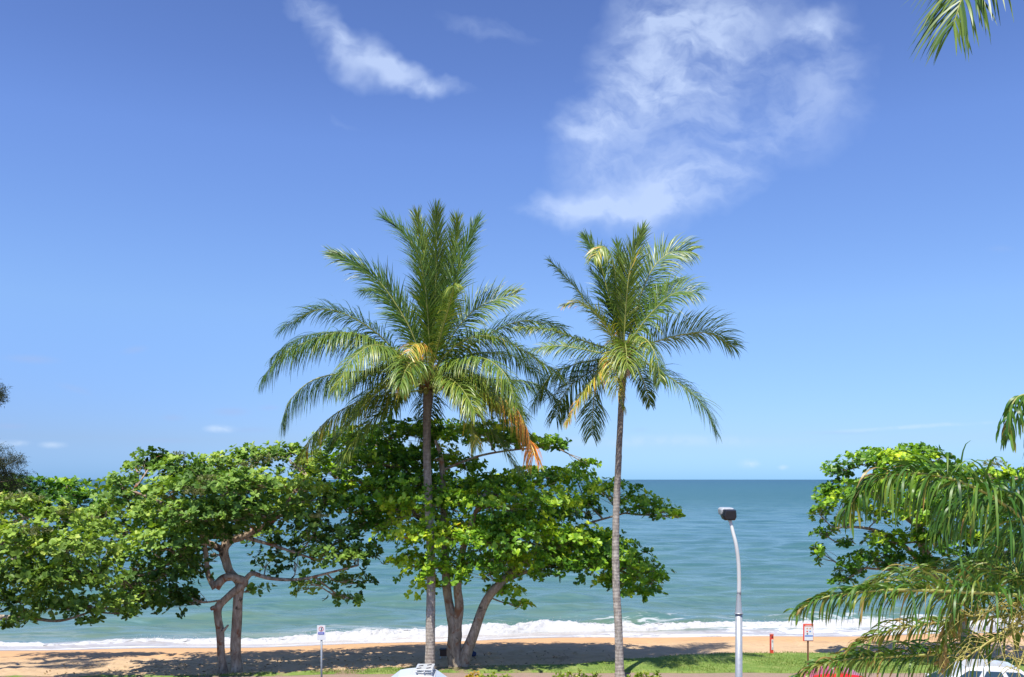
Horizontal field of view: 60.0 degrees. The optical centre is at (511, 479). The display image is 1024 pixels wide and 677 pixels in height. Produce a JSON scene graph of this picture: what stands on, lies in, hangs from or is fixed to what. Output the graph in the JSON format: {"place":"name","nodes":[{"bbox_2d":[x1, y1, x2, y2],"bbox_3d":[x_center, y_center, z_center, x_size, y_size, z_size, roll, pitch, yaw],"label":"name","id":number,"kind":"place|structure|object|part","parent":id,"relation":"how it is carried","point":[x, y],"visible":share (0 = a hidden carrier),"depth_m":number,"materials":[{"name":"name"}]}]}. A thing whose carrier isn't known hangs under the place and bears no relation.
{"place":"outdoors","nodes":[
{"label":"outdoors","id":0,"kind":"place"},
{"bbox_2d":[439,648,446,658],"bbox_3d":[-2.693,6.920,35.200,0.360,0.406,0.340,0,0,0],"label":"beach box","id":1,"kind":"object","parent":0,"point":[442,651],"visible":0.61,"depth_m":35.06,"materials":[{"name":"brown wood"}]},
{"bbox_2d":[0,480,1023,649],"bbox_3d":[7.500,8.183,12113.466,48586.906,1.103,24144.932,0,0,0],"label":"sea","id":2,"kind":"structure","parent":0,"point":[773,526],"depth_m":65.44,"materials":[{"name":"liquid"}]},
{"bbox_2d":[0,617,1023,645],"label":"surf","id":3,"kind":"structure","parent":2,"relation":"on","point":[543,625],"depth_m":47.34,"materials":[{"name":"liquid"}]},
{"bbox_2d":[0,632,1023,676],"bbox_3d":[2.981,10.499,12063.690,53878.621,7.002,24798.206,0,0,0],"label":"ground","id":4,"kind":"structure","parent":0,"point":[41,662],"depth_m":36.78,"materials":[{"name":"beige sand"}]},
{"bbox_2d":[0,382,35,496],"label":"casuarina tree","id":5,"kind":"object","parent":4,"relation":"on","point":[9,474],"visible":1,"depth_m":31.12,"materials":[{"name":"green plant"}]},
{"bbox_2d":[0,472,123,522],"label":"almond tree","id":6,"kind":"object","parent":4,"relation":"on","point":[56,489],"visible":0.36,"depth_m":34.98,"materials":[{"name":"green plant"}]},
{"bbox_2d":[0,491,142,629],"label":"almond tree","id":7,"kind":"object","parent":4,"relation":"on","point":[58,572],"visible":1,"depth_m":26.73,"materials":[{"name":"green plant"}]},
{"bbox_2d":[77,440,387,672],"bbox_3d":[-10.407,2.839,32.970,11.697,8.651,8.445,0,0,0],"label":"almond tree","id":8,"kind":"object","parent":4,"relation":"on","point":[206,517],"visible":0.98,"depth_m":31.74,"materials":[{"name":"green plant"}]},
{"bbox_2d":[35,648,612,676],"bbox_3d":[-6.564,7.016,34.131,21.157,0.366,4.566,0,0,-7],"label":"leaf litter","id":9,"kind":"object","parent":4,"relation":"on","point":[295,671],"visible":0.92,"depth_m":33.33,"materials":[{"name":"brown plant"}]},
{"bbox_2d":[254,198,571,668],"bbox_3d":[-3.572,-1.539,32.013,11.781,17.304,7.700,0,0,0],"label":"coconut palm","id":10,"kind":"object","parent":4,"relation":"on","point":[452,380],"visible":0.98,"depth_m":31.31,"materials":[{"name":"green plant"}]},
{"bbox_2d":[288,416,685,667],"bbox_3d":[-1.052,2.354,34.770,15.552,9.789,9.407,0,0,0],"label":"almond tree","id":11,"kind":"object","parent":4,"relation":"on","point":[497,532],"visible":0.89,"depth_m":32.76,"materials":[{"name":"green plant"}]},
{"bbox_2d":[512,220,747,676],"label":"coconut palm","id":12,"kind":"object","parent":4,"relation":"on","point":[620,302],"visible":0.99,"depth_m":30.83,"materials":[{"name":"green plant"}]},
{"bbox_2d":[783,394,1023,676],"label":"feather palm","id":13,"kind":"object","parent":4,"relation":"on","point":[967,591],"visible":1,"depth_m":10.72,"materials":[{"name":"green plant"}]},
{"bbox_2d":[808,441,1023,658],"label":"almond tree","id":14,"kind":"object","parent":4,"relation":"on","point":[829,491],"visible":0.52,"depth_m":33.44,"materials":[{"name":"green plant"}]},
{"bbox_2d":[905,0,1013,65],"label":"coconut palm","id":15,"kind":"object","parent":4,"relation":"on","point":[961,20],"visible":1,"depth_m":11.70,"materials":[{"name":"green plant"}]},
{"bbox_2d":[0,651,1023,676],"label":"lawn","id":16,"kind":"structure","parent":0,"point":[645,667],"depth_m":32.59,"materials":[{"name":"green plant"}]},
{"bbox_2d":[770,634,773,652],"bbox_3d":[10.363,6.574,35.400,0.145,0.811,0.145,0,0,0],"label":"marker post","id":17,"kind":"object","parent":16,"relation":"on","point":[771,643],"visible":0.97,"depth_m":35.34,"materials":[{"name":"white plastic"}]},
{"bbox_2d":[803,624,812,664],"bbox_3d":[11.075,6.185,33.176,0.385,1.570,0.102,0,0,0],"label":"warning sign","id":18,"kind":"object","parent":16,"relation":"on","point":[807,632],"visible":0.9,"depth_m":33.13,"materials":[{"name":"white metal"}]},
{"bbox_2d":[0,0,1023,479],"label":"sky","id":19,"kind":"structure","parent":0,"point":[176,176],"materials":[{"name":"blue"}]},
{"bbox_2d":[221,673,924,676],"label":"path","id":20,"kind":"structure","parent":0,"point":[631,675],"depth_m":31.50,"materials":[{"name":"grey concrete"}]},
{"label":"road","id":21,"kind":"structure","parent":0,"visible":0},
{"bbox_2d":[392,664,446,676],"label":"parked car","id":22,"kind":"object","parent":21,"relation":"on","point":[424,670],"visible":1,"depth_m":25.59,"materials":[{"name":"white paint"}]},
{"bbox_2d":[718,507,742,676],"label":"street lamp","id":23,"kind":"object","parent":21,"relation":"on","point":[729,514],"visible":1,"depth_m":20.96,"materials":[{"name":"metal"}]},
{"bbox_2d":[791,666,863,676],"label":"parked car","id":24,"kind":"object","parent":21,"relation":"on","point":[841,675],"visible":0.27,"depth_m":25.48,"materials":[{"name":"red paint"}]},
{"bbox_2d":[925,659,1023,676],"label":"parked car","id":25,"kind":"object","parent":21,"relation":"on","point":[995,670],"visible":0.6,"depth_m":25.10,"materials":[{"name":"white paint"}]},
{"bbox_3d":[12.701,5.689,25.086,1.152,0.546,0.172,0,0,12],"label":"side window","id":26,"kind":"part","parent":25,"relation":"part of","materials":[{"name":"blue glass"}]},
{"bbox_3d":[13.535,5.689,24.909,0.883,0.546,0.172,0,0,12],"label":"side window","id":27,"kind":"part","parent":25,"relation":"part of","materials":[{"name":"blue glass"}]},
{"bbox_3d":[14.408,5.689,24.723,1.134,0.545,0.172,0,0,12],"label":"side window","id":28,"kind":"part","parent":25,"relation":"part of","materials":[{"name":"blue glass"}]},
{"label":"garden bed","id":29,"kind":"structure","parent":0,"visible":0},
{"bbox_2d":[317,625,324,676],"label":"pole sign","id":30,"kind":"object","parent":29,"relation":"on","point":[321,632],"visible":1,"depth_m":27.95,"materials":[{"name":"metal"}]},
{"bbox_2d":[465,670,479,676],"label":"garden shrub","id":31,"kind":"object","parent":29,"relation":"on","point":[472,675],"visible":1,"depth_m":28.55,"materials":[{"name":"beige plant"}]},
{"bbox_2d":[479,671,510,676],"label":"garden shrub","id":32,"kind":"object","parent":29,"relation":"on","point":[494,675],"visible":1,"depth_m":28.36,"materials":[{"name":"green plant"}]},
{"bbox_2d":[552,668,601,676],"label":"garden shrub","id":33,"kind":"object","parent":29,"relation":"on","point":[571,674],"visible":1,"depth_m":28.43,"materials":[{"name":"green plant"}]},
{"bbox_2d":[625,670,661,676],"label":"garden shrub","id":34,"kind":"object","parent":29,"relation":"on","point":[647,674],"visible":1,"depth_m":28.57,"materials":[{"name":"green plant"}]}
]}

